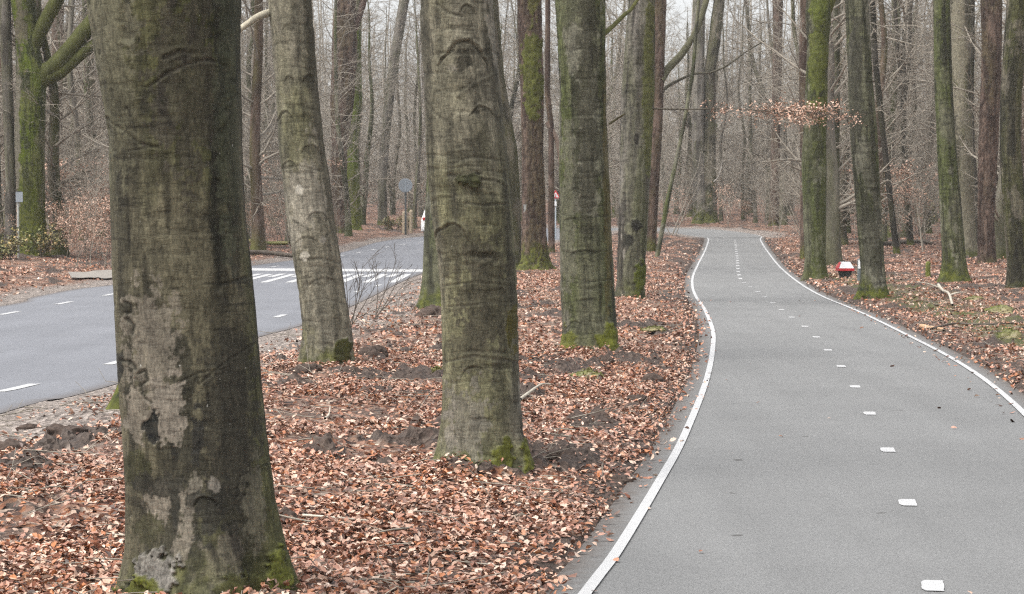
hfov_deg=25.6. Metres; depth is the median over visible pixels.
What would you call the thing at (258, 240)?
pine tree
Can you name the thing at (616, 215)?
bare sapling
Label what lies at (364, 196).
beech tree
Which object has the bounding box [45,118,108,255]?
leafy sapling
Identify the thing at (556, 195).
warning sign
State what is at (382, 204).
oak tree
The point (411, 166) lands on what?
leafy sapling
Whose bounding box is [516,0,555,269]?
oak tree
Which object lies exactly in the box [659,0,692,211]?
beech tree
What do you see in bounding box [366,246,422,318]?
bare shrub
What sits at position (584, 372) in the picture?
moss cushion
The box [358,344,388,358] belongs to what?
soil clod
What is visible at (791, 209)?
bare sapling
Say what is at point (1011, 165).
beech tree
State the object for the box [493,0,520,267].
beech tree
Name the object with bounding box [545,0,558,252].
slender tree
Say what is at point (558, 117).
oak tree
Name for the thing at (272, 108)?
slender tree
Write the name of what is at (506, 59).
oak tree
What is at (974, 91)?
pine tree
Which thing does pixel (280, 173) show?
leafy sapling
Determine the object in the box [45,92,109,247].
leafy sapling
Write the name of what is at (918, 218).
bare sapling
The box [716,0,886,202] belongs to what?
slender tree
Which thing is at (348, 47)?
oak tree
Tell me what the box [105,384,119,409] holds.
beech tree
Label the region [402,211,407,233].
wooden post
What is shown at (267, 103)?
slender tree
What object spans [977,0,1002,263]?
pine tree
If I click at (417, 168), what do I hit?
slender tree
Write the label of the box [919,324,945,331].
split log
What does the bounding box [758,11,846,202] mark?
slender tree
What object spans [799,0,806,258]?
oak tree
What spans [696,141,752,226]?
leafy sapling
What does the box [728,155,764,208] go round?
bare sapling
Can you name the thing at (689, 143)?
tree
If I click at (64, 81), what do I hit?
slender tree
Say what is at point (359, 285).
bare shrub
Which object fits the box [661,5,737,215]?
slender tree
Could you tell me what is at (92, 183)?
leafy sapling
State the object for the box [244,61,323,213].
oak tree
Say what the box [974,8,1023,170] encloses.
slender tree
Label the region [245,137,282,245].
bare sapling
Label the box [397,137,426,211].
bare sapling
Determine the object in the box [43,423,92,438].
soil clod
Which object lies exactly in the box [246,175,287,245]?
leafy sapling
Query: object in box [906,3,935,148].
slender tree
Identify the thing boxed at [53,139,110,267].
leafy sapling
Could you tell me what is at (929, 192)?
bare sapling
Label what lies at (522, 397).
fallen branch
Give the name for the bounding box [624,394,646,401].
soil clod
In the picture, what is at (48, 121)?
pine tree
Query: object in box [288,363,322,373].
soil clod
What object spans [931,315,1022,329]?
fallen branch
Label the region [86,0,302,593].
beech tree
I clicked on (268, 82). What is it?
slender tree
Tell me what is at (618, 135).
oak tree
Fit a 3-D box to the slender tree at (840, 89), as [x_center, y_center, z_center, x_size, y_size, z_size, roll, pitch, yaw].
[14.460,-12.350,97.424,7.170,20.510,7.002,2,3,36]
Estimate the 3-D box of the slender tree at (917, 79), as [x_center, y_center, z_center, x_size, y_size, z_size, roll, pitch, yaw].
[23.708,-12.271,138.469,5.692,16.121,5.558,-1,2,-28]
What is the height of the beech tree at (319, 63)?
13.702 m
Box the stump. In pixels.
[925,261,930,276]
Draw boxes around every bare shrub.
[341,246,390,327]
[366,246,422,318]
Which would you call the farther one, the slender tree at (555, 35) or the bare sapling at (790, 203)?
the bare sapling at (790, 203)
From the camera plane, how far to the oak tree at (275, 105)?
137.88 m
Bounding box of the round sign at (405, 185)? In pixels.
[398,178,412,234]
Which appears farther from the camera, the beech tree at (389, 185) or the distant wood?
the distant wood
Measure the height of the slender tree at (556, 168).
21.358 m
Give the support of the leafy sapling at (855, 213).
on the ground
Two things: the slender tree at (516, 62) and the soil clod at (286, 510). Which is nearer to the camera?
the soil clod at (286, 510)
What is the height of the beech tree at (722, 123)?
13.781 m
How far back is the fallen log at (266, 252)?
77.96 m
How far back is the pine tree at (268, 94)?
150.76 m
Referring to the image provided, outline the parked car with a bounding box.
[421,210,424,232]
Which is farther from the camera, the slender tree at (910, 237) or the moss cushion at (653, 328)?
the slender tree at (910, 237)
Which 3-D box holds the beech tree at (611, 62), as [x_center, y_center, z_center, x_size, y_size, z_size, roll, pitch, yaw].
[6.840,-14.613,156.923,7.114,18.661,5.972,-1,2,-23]
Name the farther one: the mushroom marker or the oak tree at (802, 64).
the oak tree at (802, 64)
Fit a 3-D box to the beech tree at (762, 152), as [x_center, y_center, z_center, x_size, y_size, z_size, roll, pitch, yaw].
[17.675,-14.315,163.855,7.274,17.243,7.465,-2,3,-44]
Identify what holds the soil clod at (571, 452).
on the ground
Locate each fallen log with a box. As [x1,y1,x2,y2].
[249,239,289,244]
[250,250,292,257]
[883,239,932,245]
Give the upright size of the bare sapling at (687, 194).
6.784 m
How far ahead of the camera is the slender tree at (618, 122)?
94.35 m
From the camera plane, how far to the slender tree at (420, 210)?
144.87 m
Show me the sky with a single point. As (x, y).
(688, 5)
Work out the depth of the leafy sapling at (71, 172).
81.60 m
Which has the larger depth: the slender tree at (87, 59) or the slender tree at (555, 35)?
the slender tree at (555, 35)
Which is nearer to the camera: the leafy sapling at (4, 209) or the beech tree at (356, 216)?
the leafy sapling at (4, 209)
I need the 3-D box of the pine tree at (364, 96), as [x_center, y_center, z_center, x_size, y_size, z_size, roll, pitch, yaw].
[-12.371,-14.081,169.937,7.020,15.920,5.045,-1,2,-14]
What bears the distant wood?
on the ground
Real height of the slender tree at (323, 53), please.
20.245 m
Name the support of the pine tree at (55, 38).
on the ground
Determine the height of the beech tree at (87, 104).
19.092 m
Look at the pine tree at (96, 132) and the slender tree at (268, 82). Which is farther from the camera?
the pine tree at (96, 132)
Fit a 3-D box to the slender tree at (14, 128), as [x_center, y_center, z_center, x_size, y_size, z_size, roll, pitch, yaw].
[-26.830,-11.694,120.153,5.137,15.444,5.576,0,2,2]
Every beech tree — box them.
[0,2,74,247]
[10,0,93,256]
[14,0,104,146]
[41,0,108,235]
[47,0,96,213]
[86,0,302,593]
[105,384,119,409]
[241,0,327,238]
[241,0,354,364]
[241,1,278,176]
[241,2,377,215]
[243,48,271,159]
[263,23,330,157]
[313,0,408,236]
[316,1,415,203]
[317,4,380,198]
[320,0,423,224]
[347,0,362,229]
[362,7,418,214]
[414,172,440,309]
[420,0,534,473]
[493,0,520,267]
[498,0,518,113]
[499,8,521,209]
[509,0,620,220]
[555,0,638,350]
[605,0,682,207]
[605,1,627,217]
[615,0,866,298]
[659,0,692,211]
[660,53,728,213]
[675,24,747,194]
[683,37,746,197]
[691,0,724,223]
[717,0,792,214]
[765,13,799,200]
[800,0,835,280]
[840,0,979,241]
[840,2,907,207]
[842,0,1004,206]
[845,0,890,299]
[886,9,938,218]
[908,1,937,221]
[912,55,938,223]
[919,12,1003,180]
[933,0,971,281]
[933,0,1005,167]
[950,0,977,257]
[974,8,1005,142]
[1000,0,1023,287]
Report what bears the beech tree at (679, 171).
on the ground
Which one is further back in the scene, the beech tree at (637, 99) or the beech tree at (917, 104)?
the beech tree at (917, 104)
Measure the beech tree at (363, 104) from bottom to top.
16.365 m
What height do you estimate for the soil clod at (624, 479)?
0.076 m
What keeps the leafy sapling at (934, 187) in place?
on the ground
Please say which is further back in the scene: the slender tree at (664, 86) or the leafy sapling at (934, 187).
the slender tree at (664, 86)
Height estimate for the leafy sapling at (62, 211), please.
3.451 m
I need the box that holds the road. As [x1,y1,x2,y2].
[0,228,706,412]
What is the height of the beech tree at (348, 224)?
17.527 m
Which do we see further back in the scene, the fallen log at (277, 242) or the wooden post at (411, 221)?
the wooden post at (411, 221)
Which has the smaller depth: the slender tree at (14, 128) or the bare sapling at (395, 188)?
the slender tree at (14, 128)
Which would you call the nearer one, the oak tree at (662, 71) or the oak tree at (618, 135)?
the oak tree at (662, 71)
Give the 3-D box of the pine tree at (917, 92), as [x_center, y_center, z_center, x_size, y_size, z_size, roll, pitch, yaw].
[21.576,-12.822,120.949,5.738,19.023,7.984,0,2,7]
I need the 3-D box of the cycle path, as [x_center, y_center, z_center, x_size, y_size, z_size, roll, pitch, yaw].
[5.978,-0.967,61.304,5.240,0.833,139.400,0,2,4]
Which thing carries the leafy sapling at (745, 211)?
on the ground
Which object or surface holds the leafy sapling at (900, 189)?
on the ground
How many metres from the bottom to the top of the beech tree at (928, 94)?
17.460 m
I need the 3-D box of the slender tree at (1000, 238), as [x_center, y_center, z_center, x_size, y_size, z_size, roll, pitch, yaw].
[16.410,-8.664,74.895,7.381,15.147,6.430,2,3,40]
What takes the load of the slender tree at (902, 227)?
on the ground
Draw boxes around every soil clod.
[0,438,29,452]
[17,423,38,429]
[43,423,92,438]
[278,506,298,523]
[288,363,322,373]
[338,365,361,373]
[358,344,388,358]
[413,389,438,395]
[414,304,440,316]
[540,354,559,358]
[545,449,576,459]
[598,353,614,364]
[602,474,633,483]
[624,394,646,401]
[641,372,664,382]
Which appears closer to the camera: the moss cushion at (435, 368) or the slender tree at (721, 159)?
the moss cushion at (435, 368)
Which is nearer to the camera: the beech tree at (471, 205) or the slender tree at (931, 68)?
the beech tree at (471, 205)
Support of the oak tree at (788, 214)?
on the ground
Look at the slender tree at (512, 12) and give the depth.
154.13 m
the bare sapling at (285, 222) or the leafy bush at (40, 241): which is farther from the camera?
the bare sapling at (285, 222)
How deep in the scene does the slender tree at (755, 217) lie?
142.29 m
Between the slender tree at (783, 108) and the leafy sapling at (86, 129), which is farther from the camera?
the slender tree at (783, 108)
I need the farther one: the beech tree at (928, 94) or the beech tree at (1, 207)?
the beech tree at (928, 94)
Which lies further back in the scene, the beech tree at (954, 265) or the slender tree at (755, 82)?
the slender tree at (755, 82)
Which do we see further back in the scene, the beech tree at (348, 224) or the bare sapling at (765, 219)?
the bare sapling at (765, 219)
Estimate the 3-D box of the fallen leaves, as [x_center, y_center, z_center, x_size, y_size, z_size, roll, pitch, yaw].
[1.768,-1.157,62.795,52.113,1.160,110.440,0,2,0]
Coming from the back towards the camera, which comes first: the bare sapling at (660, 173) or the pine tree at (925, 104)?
the pine tree at (925, 104)
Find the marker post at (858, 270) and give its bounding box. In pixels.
[857,259,860,280]
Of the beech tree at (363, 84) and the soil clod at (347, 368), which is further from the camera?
the beech tree at (363, 84)
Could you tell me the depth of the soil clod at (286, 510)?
11.82 m
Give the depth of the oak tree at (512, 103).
138.78 m
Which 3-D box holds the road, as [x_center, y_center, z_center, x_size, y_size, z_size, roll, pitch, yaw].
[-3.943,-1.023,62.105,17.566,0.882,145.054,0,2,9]
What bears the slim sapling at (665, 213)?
on the ground
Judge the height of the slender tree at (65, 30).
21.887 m
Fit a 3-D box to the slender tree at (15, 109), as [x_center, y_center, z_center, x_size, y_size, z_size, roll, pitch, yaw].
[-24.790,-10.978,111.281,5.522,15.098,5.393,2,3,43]
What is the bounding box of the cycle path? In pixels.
[544,229,1023,593]
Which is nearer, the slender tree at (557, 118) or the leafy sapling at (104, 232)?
the leafy sapling at (104, 232)
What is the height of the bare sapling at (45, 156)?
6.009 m
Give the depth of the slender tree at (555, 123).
174.02 m
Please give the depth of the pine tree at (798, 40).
128.11 m
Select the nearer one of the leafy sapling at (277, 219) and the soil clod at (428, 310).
the soil clod at (428, 310)
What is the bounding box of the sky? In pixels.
[12,0,1005,172]
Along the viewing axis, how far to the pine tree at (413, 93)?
133.60 m
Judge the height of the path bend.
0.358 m
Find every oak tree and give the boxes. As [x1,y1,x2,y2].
[0,0,109,255]
[0,69,33,126]
[242,24,330,173]
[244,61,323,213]
[330,0,366,233]
[377,0,408,224]
[500,0,558,196]
[500,19,518,141]
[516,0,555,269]
[543,71,612,172]
[607,42,623,216]
[646,0,764,251]
[666,4,757,201]
[716,16,792,212]
[757,54,799,215]
[768,0,782,225]
[786,14,906,232]
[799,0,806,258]
[895,15,939,232]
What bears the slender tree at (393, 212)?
on the ground
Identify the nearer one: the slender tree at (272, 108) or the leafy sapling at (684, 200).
the slender tree at (272, 108)
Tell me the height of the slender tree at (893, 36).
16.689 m
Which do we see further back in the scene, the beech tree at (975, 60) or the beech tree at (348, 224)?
the beech tree at (975, 60)
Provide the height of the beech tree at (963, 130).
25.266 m
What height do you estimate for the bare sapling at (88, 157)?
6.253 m
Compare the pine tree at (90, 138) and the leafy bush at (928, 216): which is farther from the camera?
the leafy bush at (928, 216)
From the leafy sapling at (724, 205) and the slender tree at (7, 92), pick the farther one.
the leafy sapling at (724, 205)
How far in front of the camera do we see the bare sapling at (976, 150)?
91.90 m
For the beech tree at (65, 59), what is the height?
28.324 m
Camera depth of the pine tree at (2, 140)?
100.08 m
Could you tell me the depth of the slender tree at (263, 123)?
139.57 m
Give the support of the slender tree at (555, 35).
on the ground
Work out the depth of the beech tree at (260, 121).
161.03 m
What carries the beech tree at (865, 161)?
on the ground
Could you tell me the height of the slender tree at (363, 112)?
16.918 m
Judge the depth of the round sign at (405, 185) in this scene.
114.98 m
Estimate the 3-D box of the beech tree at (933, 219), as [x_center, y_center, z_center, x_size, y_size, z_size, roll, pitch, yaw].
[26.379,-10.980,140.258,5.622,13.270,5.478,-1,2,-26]
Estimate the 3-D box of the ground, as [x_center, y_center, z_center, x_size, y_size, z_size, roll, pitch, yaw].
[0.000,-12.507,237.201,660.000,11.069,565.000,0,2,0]
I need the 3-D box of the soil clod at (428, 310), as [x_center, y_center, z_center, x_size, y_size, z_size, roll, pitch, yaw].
[-1.259,0.249,35.284,0.555,0.270,0.399,0,2,0]
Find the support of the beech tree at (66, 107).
on the ground
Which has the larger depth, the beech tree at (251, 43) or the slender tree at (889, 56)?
the slender tree at (889, 56)
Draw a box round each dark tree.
[869,0,900,253]
[971,0,977,240]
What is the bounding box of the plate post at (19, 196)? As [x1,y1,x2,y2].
[16,191,22,257]
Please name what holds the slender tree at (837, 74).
on the ground
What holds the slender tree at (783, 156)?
on the ground
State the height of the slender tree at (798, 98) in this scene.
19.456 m
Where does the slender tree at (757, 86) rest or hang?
on the ground
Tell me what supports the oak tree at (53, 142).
on the ground
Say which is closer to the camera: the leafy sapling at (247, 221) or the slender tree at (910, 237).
the leafy sapling at (247, 221)
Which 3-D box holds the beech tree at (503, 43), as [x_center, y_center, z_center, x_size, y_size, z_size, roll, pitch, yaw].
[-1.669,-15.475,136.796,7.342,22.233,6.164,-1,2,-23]
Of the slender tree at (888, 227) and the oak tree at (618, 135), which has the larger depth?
the oak tree at (618, 135)
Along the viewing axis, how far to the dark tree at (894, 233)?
81.45 m
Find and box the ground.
[0,185,1023,593]
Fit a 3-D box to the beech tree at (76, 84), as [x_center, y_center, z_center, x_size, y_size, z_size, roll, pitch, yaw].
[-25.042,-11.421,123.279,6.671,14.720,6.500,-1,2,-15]
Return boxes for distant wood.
[0,0,1004,210]
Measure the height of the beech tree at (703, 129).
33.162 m
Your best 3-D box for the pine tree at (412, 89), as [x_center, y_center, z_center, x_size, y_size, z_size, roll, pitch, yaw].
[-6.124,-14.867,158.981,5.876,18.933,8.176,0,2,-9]
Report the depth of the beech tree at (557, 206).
149.82 m
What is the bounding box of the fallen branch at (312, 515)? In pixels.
[302,514,413,524]
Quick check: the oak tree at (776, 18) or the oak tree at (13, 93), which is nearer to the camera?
the oak tree at (13, 93)
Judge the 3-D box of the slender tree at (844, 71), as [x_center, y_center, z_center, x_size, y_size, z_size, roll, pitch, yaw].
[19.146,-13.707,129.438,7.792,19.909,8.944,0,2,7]
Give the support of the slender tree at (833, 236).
on the ground
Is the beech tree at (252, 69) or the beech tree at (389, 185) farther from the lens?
the beech tree at (389, 185)
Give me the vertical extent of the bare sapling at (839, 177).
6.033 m
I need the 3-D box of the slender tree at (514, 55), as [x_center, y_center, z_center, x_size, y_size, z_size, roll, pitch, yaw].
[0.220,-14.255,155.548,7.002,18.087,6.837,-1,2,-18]
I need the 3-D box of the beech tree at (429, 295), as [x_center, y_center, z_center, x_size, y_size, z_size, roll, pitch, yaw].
[-0.767,-10.493,37.841,6.833,21.913,4.746,1,2,22]
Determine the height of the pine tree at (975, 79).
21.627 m
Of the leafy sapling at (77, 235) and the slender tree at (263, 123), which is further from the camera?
the slender tree at (263, 123)
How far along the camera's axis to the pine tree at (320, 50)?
157.19 m
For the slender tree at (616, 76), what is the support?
on the ground
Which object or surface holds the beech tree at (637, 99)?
on the ground
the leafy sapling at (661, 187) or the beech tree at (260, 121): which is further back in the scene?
the beech tree at (260, 121)
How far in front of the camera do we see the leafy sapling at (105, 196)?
63.55 m
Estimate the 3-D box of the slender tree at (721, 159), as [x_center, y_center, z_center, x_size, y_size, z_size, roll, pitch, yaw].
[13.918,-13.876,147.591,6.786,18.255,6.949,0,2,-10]
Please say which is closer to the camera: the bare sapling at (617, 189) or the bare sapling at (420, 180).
the bare sapling at (617, 189)
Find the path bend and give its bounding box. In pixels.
[612,228,760,237]
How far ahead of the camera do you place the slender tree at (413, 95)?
160.75 m
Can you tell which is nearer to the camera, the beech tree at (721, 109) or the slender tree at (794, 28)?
the slender tree at (794, 28)
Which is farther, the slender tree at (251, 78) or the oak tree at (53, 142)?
the slender tree at (251, 78)
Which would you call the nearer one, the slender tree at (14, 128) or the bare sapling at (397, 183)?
the slender tree at (14, 128)
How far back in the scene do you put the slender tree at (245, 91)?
144.39 m
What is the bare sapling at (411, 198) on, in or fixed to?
on the ground
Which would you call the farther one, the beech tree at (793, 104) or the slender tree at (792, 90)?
the beech tree at (793, 104)
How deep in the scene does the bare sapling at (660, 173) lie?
118.75 m
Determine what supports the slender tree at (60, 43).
on the ground
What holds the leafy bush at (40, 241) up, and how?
on the ground
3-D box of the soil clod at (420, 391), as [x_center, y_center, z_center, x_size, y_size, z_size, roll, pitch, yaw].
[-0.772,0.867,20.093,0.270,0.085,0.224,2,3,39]
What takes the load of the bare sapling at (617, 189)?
on the ground
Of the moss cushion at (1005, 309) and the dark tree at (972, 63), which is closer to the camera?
the moss cushion at (1005, 309)
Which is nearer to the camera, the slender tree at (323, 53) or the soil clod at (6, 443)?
the soil clod at (6, 443)
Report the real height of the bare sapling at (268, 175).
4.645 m
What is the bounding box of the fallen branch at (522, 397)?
[520,383,550,400]
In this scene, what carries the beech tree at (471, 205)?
on the ground
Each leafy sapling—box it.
[0,167,16,234]
[44,130,111,267]
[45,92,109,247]
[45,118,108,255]
[45,130,109,248]
[45,140,110,257]
[45,151,108,257]
[46,117,107,244]
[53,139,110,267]
[58,135,110,255]
[58,170,109,267]
[60,124,110,254]
[61,75,109,193]
[242,108,350,233]
[244,184,280,235]
[246,168,285,240]
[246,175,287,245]
[400,142,425,198]
[609,144,692,220]
[671,174,691,222]
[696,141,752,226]
[732,188,765,222]
[840,94,977,245]
[848,156,857,234]
[888,149,926,234]
[900,141,938,232]
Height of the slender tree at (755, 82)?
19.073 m
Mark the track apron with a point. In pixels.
(102, 273)
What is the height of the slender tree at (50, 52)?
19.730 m
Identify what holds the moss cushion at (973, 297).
on the ground
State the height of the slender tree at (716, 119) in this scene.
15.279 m
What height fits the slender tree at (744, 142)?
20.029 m
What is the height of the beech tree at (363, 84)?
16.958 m
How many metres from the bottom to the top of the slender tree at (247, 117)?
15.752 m
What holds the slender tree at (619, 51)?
on the ground
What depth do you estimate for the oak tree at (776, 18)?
132.83 m
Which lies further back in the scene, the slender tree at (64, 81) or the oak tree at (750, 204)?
the oak tree at (750, 204)
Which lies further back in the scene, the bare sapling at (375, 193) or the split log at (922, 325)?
the bare sapling at (375, 193)
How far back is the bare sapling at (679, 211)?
150.44 m
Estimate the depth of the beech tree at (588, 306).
26.15 m
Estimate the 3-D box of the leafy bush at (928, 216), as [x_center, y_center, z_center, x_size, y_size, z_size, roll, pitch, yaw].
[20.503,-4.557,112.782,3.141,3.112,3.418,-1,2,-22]
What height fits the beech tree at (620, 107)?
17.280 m
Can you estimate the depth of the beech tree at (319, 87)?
144.19 m
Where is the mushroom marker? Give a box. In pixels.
[835,262,854,277]
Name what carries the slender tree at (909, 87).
on the ground
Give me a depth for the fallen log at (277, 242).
90.82 m
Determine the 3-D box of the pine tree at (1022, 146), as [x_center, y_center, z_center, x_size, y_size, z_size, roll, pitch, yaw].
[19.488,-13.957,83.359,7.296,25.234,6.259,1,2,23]
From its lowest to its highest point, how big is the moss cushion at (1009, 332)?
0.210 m
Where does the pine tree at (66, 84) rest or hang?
on the ground
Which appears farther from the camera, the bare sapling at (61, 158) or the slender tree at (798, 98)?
the slender tree at (798, 98)
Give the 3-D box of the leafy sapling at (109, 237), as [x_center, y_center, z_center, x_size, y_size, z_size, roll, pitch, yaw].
[-11.518,-2.728,62.918,2.974,3.967,2.086,-2,3,-37]
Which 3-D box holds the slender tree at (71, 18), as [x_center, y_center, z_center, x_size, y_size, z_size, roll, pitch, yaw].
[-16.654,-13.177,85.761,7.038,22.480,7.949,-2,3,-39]
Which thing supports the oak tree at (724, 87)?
on the ground
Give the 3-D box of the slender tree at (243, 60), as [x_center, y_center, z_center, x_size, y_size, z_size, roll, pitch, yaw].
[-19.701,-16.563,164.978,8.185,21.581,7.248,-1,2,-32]
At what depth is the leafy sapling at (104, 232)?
70.41 m
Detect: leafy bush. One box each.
[0,227,28,259]
[24,222,68,256]
[380,215,415,230]
[902,190,939,235]
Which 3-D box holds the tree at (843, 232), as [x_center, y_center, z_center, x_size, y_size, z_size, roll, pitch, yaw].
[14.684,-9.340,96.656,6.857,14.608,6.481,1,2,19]
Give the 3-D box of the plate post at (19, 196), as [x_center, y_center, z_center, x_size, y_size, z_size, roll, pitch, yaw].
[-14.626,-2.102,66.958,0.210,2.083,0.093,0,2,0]
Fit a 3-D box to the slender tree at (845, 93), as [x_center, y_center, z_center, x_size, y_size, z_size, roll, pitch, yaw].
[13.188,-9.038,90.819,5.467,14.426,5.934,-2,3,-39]
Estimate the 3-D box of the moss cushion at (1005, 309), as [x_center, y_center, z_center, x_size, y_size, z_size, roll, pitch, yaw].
[8.015,0.212,37.050,0.572,0.225,0.511,0,2,0]
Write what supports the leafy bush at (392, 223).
on the ground
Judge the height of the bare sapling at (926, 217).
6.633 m
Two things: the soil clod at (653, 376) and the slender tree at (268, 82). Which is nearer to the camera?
the soil clod at (653, 376)
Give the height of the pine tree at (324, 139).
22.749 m
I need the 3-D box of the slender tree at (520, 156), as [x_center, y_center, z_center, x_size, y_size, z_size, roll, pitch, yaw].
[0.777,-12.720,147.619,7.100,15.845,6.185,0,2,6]
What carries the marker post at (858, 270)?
on the ground
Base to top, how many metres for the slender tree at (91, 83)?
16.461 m
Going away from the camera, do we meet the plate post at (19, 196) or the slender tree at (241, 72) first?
the plate post at (19, 196)
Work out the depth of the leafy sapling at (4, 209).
69.25 m
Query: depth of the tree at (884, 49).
87.23 m
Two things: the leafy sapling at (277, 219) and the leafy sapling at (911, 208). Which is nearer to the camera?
the leafy sapling at (277, 219)
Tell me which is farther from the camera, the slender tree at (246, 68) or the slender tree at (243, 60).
the slender tree at (243, 60)
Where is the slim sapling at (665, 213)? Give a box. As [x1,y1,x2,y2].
[654,0,699,257]
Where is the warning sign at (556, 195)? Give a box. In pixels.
[554,190,558,238]
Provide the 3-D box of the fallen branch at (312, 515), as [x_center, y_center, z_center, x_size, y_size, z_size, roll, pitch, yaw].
[-0.810,1.170,11.792,0.589,0.061,0.086,0,2,3]
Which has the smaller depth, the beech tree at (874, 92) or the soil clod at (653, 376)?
the soil clod at (653, 376)
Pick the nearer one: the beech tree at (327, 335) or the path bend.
the beech tree at (327, 335)
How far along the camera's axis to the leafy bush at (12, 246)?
64.96 m
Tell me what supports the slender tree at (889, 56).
on the ground
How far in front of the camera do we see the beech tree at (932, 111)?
89.67 m
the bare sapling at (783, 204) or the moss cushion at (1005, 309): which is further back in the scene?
the bare sapling at (783, 204)
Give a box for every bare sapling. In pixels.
[0,46,107,203]
[0,98,75,227]
[1,98,102,242]
[59,117,108,200]
[82,117,108,200]
[244,151,278,223]
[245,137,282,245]
[261,163,290,250]
[331,175,361,241]
[368,169,401,210]
[370,133,413,210]
[370,163,405,213]
[384,166,425,225]
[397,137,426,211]
[405,153,425,213]
[608,124,619,201]
[609,132,662,223]
[609,133,687,214]
[658,129,720,234]
[660,139,692,215]
[682,138,749,214]
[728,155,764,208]
[746,138,791,227]
[750,162,794,231]
[755,119,853,234]
[764,160,798,221]
[778,95,882,228]
[886,124,939,250]
[887,94,938,239]
[889,138,920,232]
[906,132,939,230]
[920,119,999,184]
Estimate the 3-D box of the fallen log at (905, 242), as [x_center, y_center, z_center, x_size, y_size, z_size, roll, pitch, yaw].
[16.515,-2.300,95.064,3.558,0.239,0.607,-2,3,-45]
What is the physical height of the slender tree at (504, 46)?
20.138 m
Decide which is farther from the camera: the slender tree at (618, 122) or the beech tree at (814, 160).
the slender tree at (618, 122)
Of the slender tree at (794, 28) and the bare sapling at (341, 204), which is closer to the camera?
the bare sapling at (341, 204)
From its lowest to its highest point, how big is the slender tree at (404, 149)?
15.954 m
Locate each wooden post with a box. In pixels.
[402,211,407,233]
[409,210,412,232]
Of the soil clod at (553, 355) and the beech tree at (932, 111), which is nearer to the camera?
the soil clod at (553, 355)
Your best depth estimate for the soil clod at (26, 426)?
17.53 m
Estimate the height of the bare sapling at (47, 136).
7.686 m
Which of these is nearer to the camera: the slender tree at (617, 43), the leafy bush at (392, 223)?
the slender tree at (617, 43)
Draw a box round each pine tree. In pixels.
[0,0,64,221]
[0,1,81,223]
[43,1,83,205]
[50,7,63,230]
[59,38,108,167]
[74,76,108,221]
[240,0,329,254]
[241,4,323,181]
[270,1,333,159]
[312,1,414,184]
[323,14,391,192]
[376,13,426,183]
[385,0,426,187]
[406,1,426,177]
[772,1,873,186]
[874,0,934,204]
[902,8,1004,199]
[912,0,1004,159]
[916,0,932,216]
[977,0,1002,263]
[1021,78,1023,174]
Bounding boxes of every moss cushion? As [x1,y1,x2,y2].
[431,365,441,372]
[569,367,603,378]
[640,325,665,331]
[962,294,983,299]
[983,303,1015,313]
[995,328,1022,339]
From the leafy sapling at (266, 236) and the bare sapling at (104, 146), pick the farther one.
the leafy sapling at (266, 236)
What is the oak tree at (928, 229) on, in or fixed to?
on the ground
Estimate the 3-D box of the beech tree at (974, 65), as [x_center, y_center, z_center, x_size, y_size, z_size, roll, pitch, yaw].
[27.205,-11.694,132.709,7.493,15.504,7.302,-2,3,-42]
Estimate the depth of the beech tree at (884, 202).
96.37 m
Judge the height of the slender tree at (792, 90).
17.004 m
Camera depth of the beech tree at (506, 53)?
133.72 m
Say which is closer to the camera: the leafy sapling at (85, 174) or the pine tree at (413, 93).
the leafy sapling at (85, 174)
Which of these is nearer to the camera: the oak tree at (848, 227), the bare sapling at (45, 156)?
the bare sapling at (45, 156)
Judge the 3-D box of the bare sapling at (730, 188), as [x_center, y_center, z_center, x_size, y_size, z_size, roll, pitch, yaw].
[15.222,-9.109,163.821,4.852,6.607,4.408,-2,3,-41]
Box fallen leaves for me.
[0,231,1023,593]
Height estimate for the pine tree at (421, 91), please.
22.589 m
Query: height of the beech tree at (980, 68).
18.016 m
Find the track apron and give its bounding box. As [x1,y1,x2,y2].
[68,270,111,277]
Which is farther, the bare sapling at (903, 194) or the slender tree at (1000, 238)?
the bare sapling at (903, 194)
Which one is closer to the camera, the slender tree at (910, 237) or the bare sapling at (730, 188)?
the slender tree at (910, 237)
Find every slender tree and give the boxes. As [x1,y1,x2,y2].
[0,0,16,252]
[0,0,97,174]
[0,9,47,191]
[0,28,16,220]
[11,1,100,152]
[12,0,104,226]
[12,0,108,239]
[41,0,104,234]
[44,0,105,180]
[51,0,107,233]
[97,0,263,191]
[240,1,262,214]
[240,1,274,152]
[240,2,267,140]
[241,0,280,225]
[241,0,362,240]
[241,1,281,200]
[241,1,326,184]
[241,65,270,180]
[242,0,331,217]
[312,0,332,174]
[321,6,390,181]
[360,1,425,214]
[362,0,426,216]
[379,8,426,211]
[382,0,426,228]
[387,0,425,209]
[498,0,520,129]
[498,0,557,179]
[499,0,555,180]
[499,0,557,194]
[503,0,559,220]
[509,0,626,211]
[509,3,610,189]
[542,0,610,223]
[543,11,559,185]
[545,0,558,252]
[545,55,607,189]
[557,0,625,190]
[605,0,702,202]
[605,0,702,208]
[606,6,686,176]
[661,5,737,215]
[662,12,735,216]
[664,0,747,202]
[672,0,770,220]
[704,0,790,219]
[704,0,799,219]
[715,0,919,264]
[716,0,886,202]
[716,17,771,222]
[718,0,796,199]
[720,0,799,224]
[745,5,878,208]
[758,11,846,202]
[760,0,919,212]
[763,0,917,245]
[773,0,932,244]
[778,1,900,177]
[784,26,878,224]
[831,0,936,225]
[833,0,840,173]
[840,0,980,240]
[841,0,980,237]
[842,0,932,165]
[843,0,915,244]
[845,0,933,203]
[872,0,928,193]
[877,0,1023,259]
[879,0,980,236]
[897,0,935,153]
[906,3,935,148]
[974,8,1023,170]

